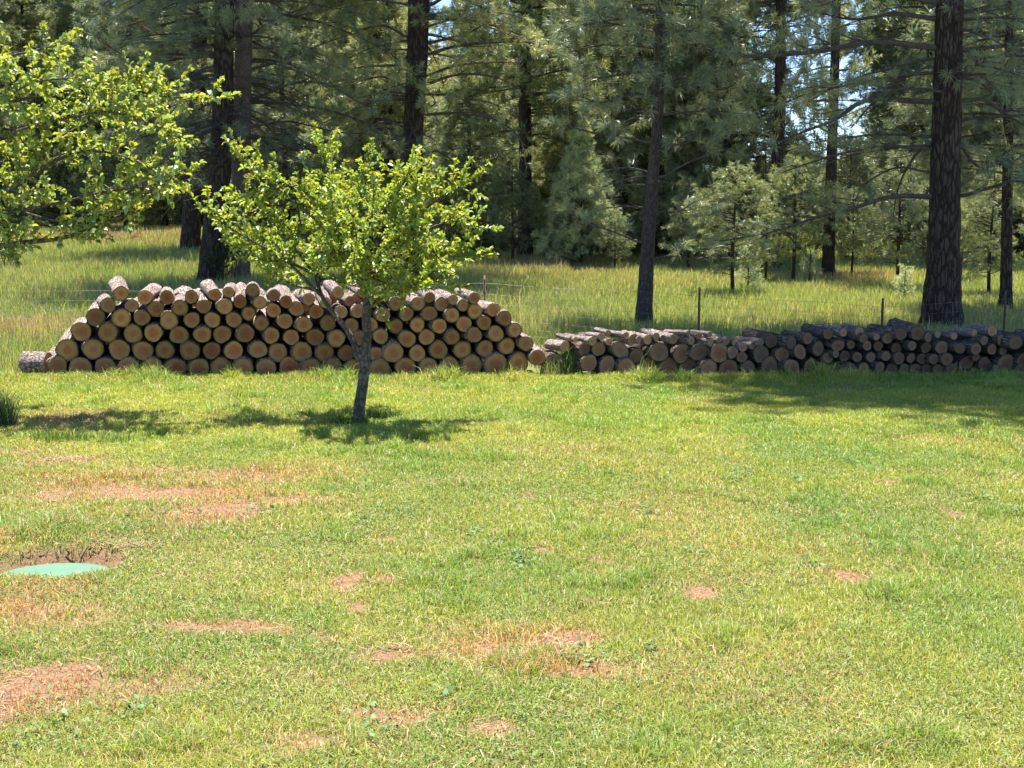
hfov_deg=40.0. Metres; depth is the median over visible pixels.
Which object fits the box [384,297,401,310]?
log
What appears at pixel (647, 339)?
log
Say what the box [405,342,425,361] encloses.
log
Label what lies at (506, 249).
shrub
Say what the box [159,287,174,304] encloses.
log
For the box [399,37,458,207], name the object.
pine tree
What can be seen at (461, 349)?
log
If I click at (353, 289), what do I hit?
log
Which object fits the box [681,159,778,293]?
pine tree
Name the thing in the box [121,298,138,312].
log
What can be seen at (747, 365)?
log
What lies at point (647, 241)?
pine tree
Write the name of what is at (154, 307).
log
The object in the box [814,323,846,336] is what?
log
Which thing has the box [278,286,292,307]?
log
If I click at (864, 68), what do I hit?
pine tree
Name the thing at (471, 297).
log
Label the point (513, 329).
log
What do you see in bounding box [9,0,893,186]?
sky
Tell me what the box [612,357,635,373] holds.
log
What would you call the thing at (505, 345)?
log
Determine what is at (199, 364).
log
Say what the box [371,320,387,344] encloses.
log
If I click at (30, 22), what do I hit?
pine tree
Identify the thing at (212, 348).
log
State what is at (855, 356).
log
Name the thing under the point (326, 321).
log
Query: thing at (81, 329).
log
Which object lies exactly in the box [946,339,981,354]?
log
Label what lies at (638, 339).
log
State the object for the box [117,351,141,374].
log
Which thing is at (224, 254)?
shrub
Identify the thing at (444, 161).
pine tree
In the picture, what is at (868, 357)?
log
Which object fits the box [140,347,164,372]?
log
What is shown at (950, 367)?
log
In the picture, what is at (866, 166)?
pine tree
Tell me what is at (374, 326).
log
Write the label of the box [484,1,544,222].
pine tree
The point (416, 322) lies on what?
log
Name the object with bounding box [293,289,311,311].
log
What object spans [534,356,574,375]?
grass clump
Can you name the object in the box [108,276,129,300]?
log
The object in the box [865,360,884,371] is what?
log
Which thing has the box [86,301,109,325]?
log
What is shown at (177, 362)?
log
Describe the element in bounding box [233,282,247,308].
log
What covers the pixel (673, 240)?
shrub
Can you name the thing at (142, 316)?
log
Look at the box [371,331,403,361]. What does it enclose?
log
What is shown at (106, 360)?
log
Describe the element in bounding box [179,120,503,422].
fruit tree
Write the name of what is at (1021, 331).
log
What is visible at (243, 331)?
log
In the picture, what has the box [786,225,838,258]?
shrub
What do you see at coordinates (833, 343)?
log
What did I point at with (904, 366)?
log
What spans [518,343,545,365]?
log
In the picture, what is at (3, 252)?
shrub
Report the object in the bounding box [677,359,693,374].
log
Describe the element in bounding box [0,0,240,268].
fruit tree
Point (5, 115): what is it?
pine tree
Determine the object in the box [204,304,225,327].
log
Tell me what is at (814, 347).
log
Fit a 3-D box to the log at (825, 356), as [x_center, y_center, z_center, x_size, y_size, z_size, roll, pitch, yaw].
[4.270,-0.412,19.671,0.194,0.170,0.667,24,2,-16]
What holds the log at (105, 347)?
on the ground at (54, 554)
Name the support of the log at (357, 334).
on the log
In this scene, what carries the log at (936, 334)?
on the log at (939, 346)
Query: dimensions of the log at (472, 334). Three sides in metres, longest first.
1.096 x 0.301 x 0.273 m
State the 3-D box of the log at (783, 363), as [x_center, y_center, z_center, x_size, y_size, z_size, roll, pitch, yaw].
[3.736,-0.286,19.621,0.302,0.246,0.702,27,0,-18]
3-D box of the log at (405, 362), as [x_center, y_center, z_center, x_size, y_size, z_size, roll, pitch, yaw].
[-1.549,-0.322,19.726,0.420,0.380,1.032,42,0,-15]
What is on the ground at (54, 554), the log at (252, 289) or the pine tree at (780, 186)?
the pine tree at (780, 186)
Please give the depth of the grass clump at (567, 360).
19.37 m
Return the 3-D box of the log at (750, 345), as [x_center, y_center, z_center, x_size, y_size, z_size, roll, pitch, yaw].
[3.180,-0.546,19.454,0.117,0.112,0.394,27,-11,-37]
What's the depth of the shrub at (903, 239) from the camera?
44.99 m
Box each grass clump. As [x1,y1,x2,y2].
[0,385,38,427]
[24,426,97,444]
[81,430,130,444]
[329,412,369,424]
[365,406,403,419]
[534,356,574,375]
[542,343,582,375]
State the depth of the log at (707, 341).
19.19 m
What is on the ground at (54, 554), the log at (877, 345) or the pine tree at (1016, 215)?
the pine tree at (1016, 215)
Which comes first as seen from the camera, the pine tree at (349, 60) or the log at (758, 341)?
the log at (758, 341)
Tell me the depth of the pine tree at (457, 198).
50.70 m
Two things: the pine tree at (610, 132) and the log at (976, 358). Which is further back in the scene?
the pine tree at (610, 132)
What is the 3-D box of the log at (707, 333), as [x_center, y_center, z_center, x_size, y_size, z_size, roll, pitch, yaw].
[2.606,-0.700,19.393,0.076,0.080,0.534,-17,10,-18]
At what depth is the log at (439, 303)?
19.12 m
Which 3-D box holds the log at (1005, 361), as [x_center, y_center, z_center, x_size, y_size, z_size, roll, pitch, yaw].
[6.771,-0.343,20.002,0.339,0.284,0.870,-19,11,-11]
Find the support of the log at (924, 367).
on the ground at (54, 554)
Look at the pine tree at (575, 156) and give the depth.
39.45 m
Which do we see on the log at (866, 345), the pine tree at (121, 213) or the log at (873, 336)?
the log at (873, 336)
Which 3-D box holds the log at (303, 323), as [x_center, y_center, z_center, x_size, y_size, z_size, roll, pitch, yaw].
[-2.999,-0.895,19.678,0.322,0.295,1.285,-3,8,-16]
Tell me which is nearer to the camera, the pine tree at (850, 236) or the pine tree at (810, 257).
the pine tree at (810, 257)
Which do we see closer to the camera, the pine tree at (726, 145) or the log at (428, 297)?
the log at (428, 297)
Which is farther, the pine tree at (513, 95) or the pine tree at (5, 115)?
the pine tree at (5, 115)
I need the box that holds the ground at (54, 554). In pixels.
[0,194,1023,767]
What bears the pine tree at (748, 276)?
on the ground at (54, 554)
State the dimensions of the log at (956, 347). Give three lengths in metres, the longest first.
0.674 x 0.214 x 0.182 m
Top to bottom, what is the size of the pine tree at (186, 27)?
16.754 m
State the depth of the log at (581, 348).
19.26 m
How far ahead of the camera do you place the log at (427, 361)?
19.23 m
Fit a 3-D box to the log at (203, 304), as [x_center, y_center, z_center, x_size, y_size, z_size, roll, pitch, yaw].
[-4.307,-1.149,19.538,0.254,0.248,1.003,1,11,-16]
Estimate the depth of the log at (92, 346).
19.19 m
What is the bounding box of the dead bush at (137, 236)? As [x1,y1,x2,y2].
[102,226,141,239]
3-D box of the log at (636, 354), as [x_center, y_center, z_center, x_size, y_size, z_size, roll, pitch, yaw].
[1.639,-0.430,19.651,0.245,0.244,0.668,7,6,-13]
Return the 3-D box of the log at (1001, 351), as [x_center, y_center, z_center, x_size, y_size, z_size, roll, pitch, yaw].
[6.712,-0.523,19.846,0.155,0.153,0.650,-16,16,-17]
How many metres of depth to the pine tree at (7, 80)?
60.57 m
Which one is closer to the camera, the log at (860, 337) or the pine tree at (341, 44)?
the log at (860, 337)
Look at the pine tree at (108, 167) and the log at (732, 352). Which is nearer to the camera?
the log at (732, 352)
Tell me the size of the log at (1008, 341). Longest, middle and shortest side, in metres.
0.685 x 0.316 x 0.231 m
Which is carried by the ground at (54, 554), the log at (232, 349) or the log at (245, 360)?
the log at (245, 360)
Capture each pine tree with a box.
[0,0,49,155]
[0,0,81,223]
[0,0,91,223]
[0,1,37,204]
[0,24,19,163]
[0,140,21,219]
[1,13,117,227]
[9,0,116,202]
[15,0,141,223]
[43,0,188,227]
[51,0,371,283]
[59,0,336,252]
[76,0,432,280]
[97,9,159,221]
[120,91,203,226]
[126,8,208,199]
[143,2,252,225]
[155,7,262,101]
[180,7,293,226]
[207,0,340,235]
[250,63,296,224]
[260,22,353,231]
[262,3,358,126]
[276,0,575,275]
[284,0,407,186]
[287,0,449,240]
[299,0,452,233]
[321,1,450,242]
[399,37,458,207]
[423,24,533,255]
[423,47,462,235]
[427,0,638,257]
[439,28,534,238]
[448,27,532,245]
[483,163,548,261]
[484,0,577,242]
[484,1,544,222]
[516,10,631,249]
[518,4,686,202]
[529,115,630,266]
[531,0,711,253]
[532,210,571,259]
[539,0,771,327]
[559,0,757,258]
[592,203,636,268]
[593,0,774,240]
[602,0,858,257]
[659,173,712,267]
[660,0,1023,330]
[665,52,751,236]
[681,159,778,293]
[699,7,765,140]
[712,0,852,268]
[731,140,802,255]
[734,242,764,288]
[737,197,787,278]
[749,128,825,237]
[760,152,836,281]
[771,0,883,276]
[791,142,840,238]
[796,248,821,281]
[821,0,1023,260]
[821,138,888,258]
[824,133,890,225]
[831,186,885,274]
[845,0,917,204]
[852,2,968,235]
[853,150,928,287]
[858,0,989,188]
[861,155,893,213]
[883,0,1023,311]
[889,1,1023,255]
[891,263,915,296]
[960,165,1023,293]
[960,198,992,277]
[961,14,1023,261]
[986,30,1023,252]
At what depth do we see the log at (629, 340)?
19.19 m
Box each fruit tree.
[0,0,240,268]
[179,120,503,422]
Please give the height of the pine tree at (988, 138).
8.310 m
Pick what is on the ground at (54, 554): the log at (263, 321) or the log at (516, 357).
the log at (516, 357)
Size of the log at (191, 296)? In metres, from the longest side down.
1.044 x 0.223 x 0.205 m
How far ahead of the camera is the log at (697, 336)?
19.26 m
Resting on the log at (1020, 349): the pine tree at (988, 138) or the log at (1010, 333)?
the log at (1010, 333)
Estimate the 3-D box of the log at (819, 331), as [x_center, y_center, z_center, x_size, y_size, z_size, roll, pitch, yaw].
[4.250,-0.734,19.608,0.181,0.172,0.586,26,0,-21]
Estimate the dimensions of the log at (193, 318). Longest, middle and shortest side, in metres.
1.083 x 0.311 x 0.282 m
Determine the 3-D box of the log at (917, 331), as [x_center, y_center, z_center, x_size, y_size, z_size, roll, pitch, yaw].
[5.500,-0.756,19.649,0.251,0.246,0.641,34,0,-19]
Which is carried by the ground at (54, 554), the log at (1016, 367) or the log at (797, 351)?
the log at (1016, 367)
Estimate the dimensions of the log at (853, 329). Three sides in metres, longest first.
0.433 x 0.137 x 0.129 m
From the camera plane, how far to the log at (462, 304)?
19.08 m
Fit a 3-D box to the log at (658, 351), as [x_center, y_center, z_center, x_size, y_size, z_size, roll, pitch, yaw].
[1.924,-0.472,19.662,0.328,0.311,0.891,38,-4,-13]
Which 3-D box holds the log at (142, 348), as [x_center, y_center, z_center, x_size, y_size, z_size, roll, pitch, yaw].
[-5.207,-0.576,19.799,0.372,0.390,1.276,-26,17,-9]
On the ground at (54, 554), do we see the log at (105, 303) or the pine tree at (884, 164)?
the pine tree at (884, 164)
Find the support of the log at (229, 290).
on the log at (223, 304)
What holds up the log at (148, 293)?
on the log at (154, 307)
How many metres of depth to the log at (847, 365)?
19.31 m
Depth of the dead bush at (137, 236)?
51.56 m
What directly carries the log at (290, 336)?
on the log at (299, 351)
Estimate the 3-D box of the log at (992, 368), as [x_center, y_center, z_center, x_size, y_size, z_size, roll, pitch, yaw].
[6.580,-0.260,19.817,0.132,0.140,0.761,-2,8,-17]
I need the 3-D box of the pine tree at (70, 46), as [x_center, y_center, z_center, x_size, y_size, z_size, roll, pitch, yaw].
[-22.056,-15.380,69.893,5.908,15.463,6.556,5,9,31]
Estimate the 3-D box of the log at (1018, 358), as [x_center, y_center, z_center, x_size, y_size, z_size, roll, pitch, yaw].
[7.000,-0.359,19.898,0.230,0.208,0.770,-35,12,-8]
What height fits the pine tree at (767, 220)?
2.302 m
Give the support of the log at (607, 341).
on the log at (598, 348)
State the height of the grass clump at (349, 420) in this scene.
0.142 m
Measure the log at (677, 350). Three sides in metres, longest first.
0.819 x 0.333 x 0.284 m
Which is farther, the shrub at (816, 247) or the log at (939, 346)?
the shrub at (816, 247)
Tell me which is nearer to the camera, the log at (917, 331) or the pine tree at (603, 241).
the log at (917, 331)
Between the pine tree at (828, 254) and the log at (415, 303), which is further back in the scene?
the pine tree at (828, 254)
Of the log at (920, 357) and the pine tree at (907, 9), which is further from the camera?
the pine tree at (907, 9)
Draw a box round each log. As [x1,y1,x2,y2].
[19,351,52,372]
[45,357,50,374]
[48,346,66,373]
[55,326,81,361]
[67,353,94,375]
[70,317,94,341]
[80,326,104,359]
[81,345,108,361]
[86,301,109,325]
[95,348,119,374]
[96,293,115,312]
[98,314,124,342]
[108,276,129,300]
[108,334,131,359]
[111,302,132,327]
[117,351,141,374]
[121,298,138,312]
[123,318,146,342]
[131,335,154,360]
[133,299,151,325]
[137,283,161,304]
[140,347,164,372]
[144,298,163,316]
[144,316,169,342]
[155,334,179,358]
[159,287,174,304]
[160,303,184,329]
[163,350,186,374]
[169,321,192,343]
[171,293,192,315]
[174,285,191,295]
[179,337,205,359]
[184,307,202,327]
[185,289,198,304]
[186,351,209,375]
[193,320,213,342]
[194,288,211,313]
[200,279,221,300]
[203,336,223,359]
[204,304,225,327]
[208,353,231,373]
[211,289,232,313]
[213,317,232,343]
[222,283,235,297]
[222,337,242,359]
[226,296,244,327]
[231,348,254,373]
[232,316,254,342]
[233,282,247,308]
[240,302,255,320]
[242,334,267,357]
[245,281,259,296]
[247,293,266,308]
[251,316,279,343]
[254,294,274,322]
[254,306,273,330]
[255,355,277,376]
[260,288,265,295]
[264,339,287,362]
[266,288,280,301]
[266,301,283,317]
[270,284,290,301]
[272,308,292,328]
[277,325,301,340]
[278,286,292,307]
[279,327,299,345]
[279,354,298,373]
[282,339,311,362]
[285,294,303,315]
[291,314,312,331]
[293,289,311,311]
[294,290,314,305]
[298,353,320,372]
[302,315,324,345]
[308,338,333,361]
[309,294,325,318]
[314,286,331,308]
[316,309,335,330]
[320,352,342,371]
[323,280,343,297]
[324,328,345,348]
[329,293,337,305]
[331,303,347,318]
[334,341,353,361]
[335,317,358,334]
[336,301,362,317]
[338,292,355,306]
[341,358,359,374]
[345,280,362,297]
[346,315,361,345]
[348,290,362,302]
[353,316,377,330]
[362,304,389,321]
[369,357,389,374]
[370,342,381,359]
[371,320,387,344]
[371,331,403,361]
[373,288,406,306]
[380,311,402,333]
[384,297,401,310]
[389,307,413,321]
[389,344,415,375]
[394,322,415,347]
[405,294,424,310]
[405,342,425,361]
[408,312,424,332]
[414,305,437,320]
[414,326,434,344]
[415,354,437,374]
[417,289,434,302]
[419,336,447,358]
[425,290,447,310]
[425,316,446,333]
[434,289,457,304]
[435,351,459,371]
[436,307,459,323]
[436,323,459,344]
[444,339,470,358]
[448,295,468,311]
[452,288,479,303]
[452,311,471,331]
[456,326,481,342]
[456,349,481,373]
[464,303,481,319]
[470,314,490,329]
[470,338,492,356]
[478,300,500,316]
[479,347,506,374]
[480,323,503,341]
[488,309,511,325]
[492,336,514,354]
[500,321,522,337]
[503,347,527,372]
[511,333,533,350]
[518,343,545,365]
[538,345,563,370]
[544,339,569,351]
[555,333,571,341]
[556,333,589,355]
[563,352,596,371]
[565,333,585,340]
[565,334,577,341]
[577,332,605,355]
[582,336,596,345]
[585,332,604,339]
[590,353,614,374]
[594,327,610,335]
[598,338,612,345]
[605,336,628,357]
[610,330,628,338]
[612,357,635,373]
[618,330,637,345]
[624,343,643,363]
[630,331,651,344]
[634,336,641,343]
[634,340,668,361]
[635,356,656,375]
[639,357,676,376]
[640,328,659,340]
[648,328,677,343]
[654,340,688,363]
[663,329,690,335]
[677,336,694,344]
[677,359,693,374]
[685,342,708,360]
[690,330,712,336]
[690,332,701,339]
[692,357,717,374]
[695,337,713,346]
[707,342,727,362]
[708,336,721,342]
[712,333,729,344]
[716,359,738,376]
[726,345,737,358]
[728,338,738,346]
[733,351,747,362]
[735,336,763,345]
[735,342,746,351]
[736,360,754,373]
[739,341,754,349]
[742,327,777,347]
[744,345,769,362]
[753,355,777,375]
[761,330,796,348]
[768,346,789,361]
[777,358,799,373]
[780,330,812,343]
[788,343,805,359]
[791,357,815,372]
[801,323,832,338]
[802,339,823,356]
[806,351,832,362]
[813,361,827,371]
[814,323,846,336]
[814,336,844,350]
[816,360,841,372]
[824,347,849,361]
[824,349,838,357]
[832,360,855,371]
[835,326,867,342]
[835,337,854,348]
[841,323,863,334]
[842,338,871,350]
[843,348,861,361]
[848,360,869,372]
[851,349,875,362]
[854,349,890,360]
[861,327,892,343]
[863,332,879,339]
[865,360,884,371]
[867,323,906,339]
[868,340,882,350]
[877,349,904,364]
[882,341,901,351]
[882,362,897,373]
[886,318,924,340]
[893,339,916,350]
[896,363,908,373]
[901,349,915,362]
[903,349,925,363]
[903,361,920,373]
[905,332,931,342]
[912,362,930,373]
[914,342,931,352]
[924,330,940,337]
[924,352,937,364]
[929,339,947,353]
[929,364,942,373]
[932,338,965,353]
[934,352,952,365]
[939,331,957,339]
[940,363,956,373]
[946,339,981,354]
[948,327,977,337]
[948,352,973,368]
[956,353,979,360]
[957,334,988,344]
[965,323,996,336]
[971,354,990,372]
[979,353,1013,370]
[980,342,996,354]
[987,334,1003,345]
[987,363,998,372]
[995,347,1006,355]
[996,332,1023,348]
[997,330,1023,346]
[1006,351,1023,365]
[1007,347,1023,352]
[1010,364,1023,373]
[1014,329,1023,333]
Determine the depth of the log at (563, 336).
19.43 m
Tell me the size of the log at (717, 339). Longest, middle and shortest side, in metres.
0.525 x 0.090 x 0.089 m
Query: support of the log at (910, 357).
on the log at (916, 366)
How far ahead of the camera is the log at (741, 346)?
19.24 m
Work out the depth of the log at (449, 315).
19.05 m
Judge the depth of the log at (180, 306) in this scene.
19.05 m
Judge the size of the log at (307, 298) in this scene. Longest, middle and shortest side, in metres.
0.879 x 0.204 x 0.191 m
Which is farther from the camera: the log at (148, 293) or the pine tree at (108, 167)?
the pine tree at (108, 167)
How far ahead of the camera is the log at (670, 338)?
19.20 m
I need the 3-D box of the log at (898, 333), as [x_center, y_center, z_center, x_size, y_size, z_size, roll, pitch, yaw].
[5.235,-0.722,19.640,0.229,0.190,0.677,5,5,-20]
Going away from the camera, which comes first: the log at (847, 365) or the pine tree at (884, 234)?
the log at (847, 365)
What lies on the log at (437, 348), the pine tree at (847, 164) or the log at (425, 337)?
the log at (425, 337)
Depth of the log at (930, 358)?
19.45 m
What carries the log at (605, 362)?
on the ground at (54, 554)
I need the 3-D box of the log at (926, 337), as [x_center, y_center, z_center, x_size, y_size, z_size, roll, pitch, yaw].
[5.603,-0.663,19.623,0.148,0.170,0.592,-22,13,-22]
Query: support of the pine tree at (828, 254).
on the ground at (54, 554)
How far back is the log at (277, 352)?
19.22 m
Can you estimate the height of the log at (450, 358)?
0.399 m
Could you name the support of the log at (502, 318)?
on the log at (513, 329)
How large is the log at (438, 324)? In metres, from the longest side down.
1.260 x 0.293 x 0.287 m
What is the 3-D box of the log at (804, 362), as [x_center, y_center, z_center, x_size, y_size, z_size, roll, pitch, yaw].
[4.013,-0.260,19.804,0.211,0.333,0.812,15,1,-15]
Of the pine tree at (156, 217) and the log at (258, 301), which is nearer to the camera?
the log at (258, 301)
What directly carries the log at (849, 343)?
on the log at (844, 354)
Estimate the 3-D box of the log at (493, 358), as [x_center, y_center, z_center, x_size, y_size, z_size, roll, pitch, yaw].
[-0.350,-0.368,19.705,0.435,0.439,1.117,18,6,-16]
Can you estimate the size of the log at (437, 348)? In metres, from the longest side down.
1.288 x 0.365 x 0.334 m
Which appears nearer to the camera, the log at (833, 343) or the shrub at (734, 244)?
the log at (833, 343)
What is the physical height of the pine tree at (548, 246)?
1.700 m
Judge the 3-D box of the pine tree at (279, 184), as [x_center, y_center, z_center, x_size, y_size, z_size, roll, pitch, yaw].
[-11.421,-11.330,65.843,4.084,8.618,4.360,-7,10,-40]
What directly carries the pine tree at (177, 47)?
on the ground at (54, 554)
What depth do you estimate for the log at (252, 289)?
19.01 m
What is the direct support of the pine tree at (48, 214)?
on the ground at (54, 554)
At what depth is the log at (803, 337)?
19.31 m
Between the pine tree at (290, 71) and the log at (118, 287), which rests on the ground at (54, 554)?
the pine tree at (290, 71)
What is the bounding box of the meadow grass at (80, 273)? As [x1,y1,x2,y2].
[0,216,1023,374]
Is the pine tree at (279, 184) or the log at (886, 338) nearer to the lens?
the log at (886, 338)
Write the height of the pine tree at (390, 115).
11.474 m
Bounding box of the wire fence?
[0,275,1023,341]
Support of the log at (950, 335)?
on the log at (956, 347)
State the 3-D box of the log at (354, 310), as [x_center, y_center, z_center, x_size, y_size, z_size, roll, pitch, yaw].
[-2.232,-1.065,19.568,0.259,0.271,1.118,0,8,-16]
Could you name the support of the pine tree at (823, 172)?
on the ground at (54, 554)
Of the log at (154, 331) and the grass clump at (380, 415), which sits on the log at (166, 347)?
the log at (154, 331)
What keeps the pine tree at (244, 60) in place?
on the ground at (54, 554)
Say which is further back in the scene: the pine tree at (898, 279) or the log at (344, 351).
the pine tree at (898, 279)
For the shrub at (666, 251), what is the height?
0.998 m
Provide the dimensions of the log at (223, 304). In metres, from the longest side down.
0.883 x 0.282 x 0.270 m
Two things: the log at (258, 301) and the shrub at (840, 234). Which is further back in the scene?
the shrub at (840, 234)
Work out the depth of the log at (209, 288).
19.15 m
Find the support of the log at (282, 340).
on the log
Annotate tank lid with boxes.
[4,563,109,578]
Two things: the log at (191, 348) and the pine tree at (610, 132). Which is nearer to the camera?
the log at (191, 348)
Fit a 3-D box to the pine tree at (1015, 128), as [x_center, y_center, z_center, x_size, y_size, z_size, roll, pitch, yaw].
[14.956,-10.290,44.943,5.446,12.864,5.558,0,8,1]
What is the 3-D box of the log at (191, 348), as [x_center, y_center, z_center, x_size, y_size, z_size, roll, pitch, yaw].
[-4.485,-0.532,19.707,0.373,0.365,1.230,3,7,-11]
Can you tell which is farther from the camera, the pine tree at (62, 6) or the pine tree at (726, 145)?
the pine tree at (62, 6)
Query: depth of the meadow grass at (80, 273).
31.71 m
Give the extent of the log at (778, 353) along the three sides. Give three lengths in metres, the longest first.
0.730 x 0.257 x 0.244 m
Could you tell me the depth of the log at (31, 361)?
19.16 m
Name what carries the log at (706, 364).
on the ground at (54, 554)
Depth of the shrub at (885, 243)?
45.10 m
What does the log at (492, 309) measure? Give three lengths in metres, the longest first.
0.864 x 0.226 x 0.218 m
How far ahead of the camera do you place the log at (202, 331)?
19.08 m
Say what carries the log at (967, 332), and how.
on the log at (980, 339)
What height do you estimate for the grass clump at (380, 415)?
0.156 m
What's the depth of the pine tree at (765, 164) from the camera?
44.18 m
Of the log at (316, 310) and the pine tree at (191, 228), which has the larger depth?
the pine tree at (191, 228)
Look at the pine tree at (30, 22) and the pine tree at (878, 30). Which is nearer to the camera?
the pine tree at (878, 30)
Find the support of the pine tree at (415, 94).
on the ground at (54, 554)
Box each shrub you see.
[0,217,41,264]
[202,212,238,281]
[426,215,517,252]
[431,220,463,253]
[488,221,537,253]
[559,224,621,256]
[617,214,640,250]
[659,236,693,253]
[666,213,693,256]
[691,216,762,253]
[714,215,765,257]
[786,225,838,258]
[807,230,873,256]
[814,215,875,254]
[837,230,908,253]
[885,210,927,248]
[982,228,1023,256]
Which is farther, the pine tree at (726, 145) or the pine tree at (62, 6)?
the pine tree at (62, 6)
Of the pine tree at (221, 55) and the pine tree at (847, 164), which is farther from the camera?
the pine tree at (847, 164)
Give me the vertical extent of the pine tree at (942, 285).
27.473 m
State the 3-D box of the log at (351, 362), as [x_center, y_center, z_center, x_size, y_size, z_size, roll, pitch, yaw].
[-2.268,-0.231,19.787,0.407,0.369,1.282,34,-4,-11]
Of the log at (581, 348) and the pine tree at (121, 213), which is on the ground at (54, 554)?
the pine tree at (121, 213)
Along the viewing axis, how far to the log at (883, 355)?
19.39 m
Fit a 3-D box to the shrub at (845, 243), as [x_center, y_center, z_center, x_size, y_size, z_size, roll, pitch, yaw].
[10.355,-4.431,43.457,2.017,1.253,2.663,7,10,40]
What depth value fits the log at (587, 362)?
19.20 m
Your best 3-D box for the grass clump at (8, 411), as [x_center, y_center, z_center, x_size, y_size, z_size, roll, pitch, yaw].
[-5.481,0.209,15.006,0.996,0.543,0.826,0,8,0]
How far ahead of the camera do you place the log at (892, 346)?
19.46 m
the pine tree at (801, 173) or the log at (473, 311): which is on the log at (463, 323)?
the log at (473, 311)
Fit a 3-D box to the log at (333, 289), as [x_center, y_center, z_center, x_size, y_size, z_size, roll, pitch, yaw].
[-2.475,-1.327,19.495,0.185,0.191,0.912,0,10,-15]
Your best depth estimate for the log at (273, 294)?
19.11 m
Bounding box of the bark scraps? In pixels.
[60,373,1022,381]
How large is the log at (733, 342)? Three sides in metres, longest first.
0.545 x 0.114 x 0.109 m
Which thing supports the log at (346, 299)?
on the log at (340, 309)
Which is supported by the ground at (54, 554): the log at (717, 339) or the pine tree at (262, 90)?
the pine tree at (262, 90)
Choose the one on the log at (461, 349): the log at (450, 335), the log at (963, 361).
the log at (450, 335)
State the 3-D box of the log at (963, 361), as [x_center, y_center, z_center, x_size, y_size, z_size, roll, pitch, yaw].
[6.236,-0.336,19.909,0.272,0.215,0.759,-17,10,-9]
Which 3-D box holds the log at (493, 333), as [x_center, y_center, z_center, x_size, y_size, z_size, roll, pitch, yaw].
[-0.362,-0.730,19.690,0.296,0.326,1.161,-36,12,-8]
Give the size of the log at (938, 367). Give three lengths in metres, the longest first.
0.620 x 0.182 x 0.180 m
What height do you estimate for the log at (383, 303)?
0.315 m
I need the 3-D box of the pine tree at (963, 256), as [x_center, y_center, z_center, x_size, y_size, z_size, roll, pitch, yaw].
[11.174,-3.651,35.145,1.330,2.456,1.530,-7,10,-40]
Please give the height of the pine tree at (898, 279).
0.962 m
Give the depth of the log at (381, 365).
19.17 m
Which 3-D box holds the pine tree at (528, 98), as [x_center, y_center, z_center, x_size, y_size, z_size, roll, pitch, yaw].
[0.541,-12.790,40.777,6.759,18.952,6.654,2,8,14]
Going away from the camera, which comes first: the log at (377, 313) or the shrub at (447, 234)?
the log at (377, 313)
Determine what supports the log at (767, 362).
on the ground at (54, 554)
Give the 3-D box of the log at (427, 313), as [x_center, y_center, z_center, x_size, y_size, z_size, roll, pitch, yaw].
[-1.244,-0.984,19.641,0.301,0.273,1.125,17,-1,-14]
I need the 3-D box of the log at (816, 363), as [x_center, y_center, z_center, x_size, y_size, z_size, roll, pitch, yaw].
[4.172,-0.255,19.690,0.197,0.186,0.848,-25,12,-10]
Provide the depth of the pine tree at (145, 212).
63.63 m
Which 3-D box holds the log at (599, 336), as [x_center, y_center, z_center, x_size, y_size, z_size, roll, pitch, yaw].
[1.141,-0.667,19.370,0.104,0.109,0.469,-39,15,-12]
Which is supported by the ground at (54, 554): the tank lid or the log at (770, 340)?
the tank lid
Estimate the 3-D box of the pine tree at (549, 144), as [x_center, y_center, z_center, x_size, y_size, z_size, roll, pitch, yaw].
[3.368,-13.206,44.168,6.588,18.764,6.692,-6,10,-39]
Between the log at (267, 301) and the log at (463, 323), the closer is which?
the log at (463, 323)
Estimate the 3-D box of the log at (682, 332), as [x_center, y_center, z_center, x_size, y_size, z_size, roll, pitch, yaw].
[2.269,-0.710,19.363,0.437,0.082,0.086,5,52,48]
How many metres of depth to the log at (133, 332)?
19.13 m
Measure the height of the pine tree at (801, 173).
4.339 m
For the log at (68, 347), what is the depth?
19.20 m
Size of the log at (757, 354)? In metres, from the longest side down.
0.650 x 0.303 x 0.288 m
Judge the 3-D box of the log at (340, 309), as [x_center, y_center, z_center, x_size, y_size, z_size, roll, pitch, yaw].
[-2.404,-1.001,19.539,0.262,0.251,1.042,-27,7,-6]
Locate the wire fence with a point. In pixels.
(699, 298)
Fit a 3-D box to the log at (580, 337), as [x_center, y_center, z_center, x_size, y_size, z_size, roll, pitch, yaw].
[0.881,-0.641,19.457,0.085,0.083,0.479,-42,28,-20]
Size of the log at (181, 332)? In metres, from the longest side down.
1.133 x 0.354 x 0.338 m
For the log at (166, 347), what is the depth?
19.18 m
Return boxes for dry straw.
[0,382,1023,767]
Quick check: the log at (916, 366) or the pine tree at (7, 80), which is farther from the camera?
the pine tree at (7, 80)
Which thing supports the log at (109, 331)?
on the log at (119, 349)
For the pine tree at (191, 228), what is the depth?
44.52 m
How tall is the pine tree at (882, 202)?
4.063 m
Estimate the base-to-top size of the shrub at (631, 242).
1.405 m
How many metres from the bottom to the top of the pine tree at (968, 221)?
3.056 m
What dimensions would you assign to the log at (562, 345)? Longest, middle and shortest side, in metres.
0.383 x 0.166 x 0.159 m
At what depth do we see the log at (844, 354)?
19.41 m
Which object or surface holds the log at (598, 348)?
on the log at (587, 362)

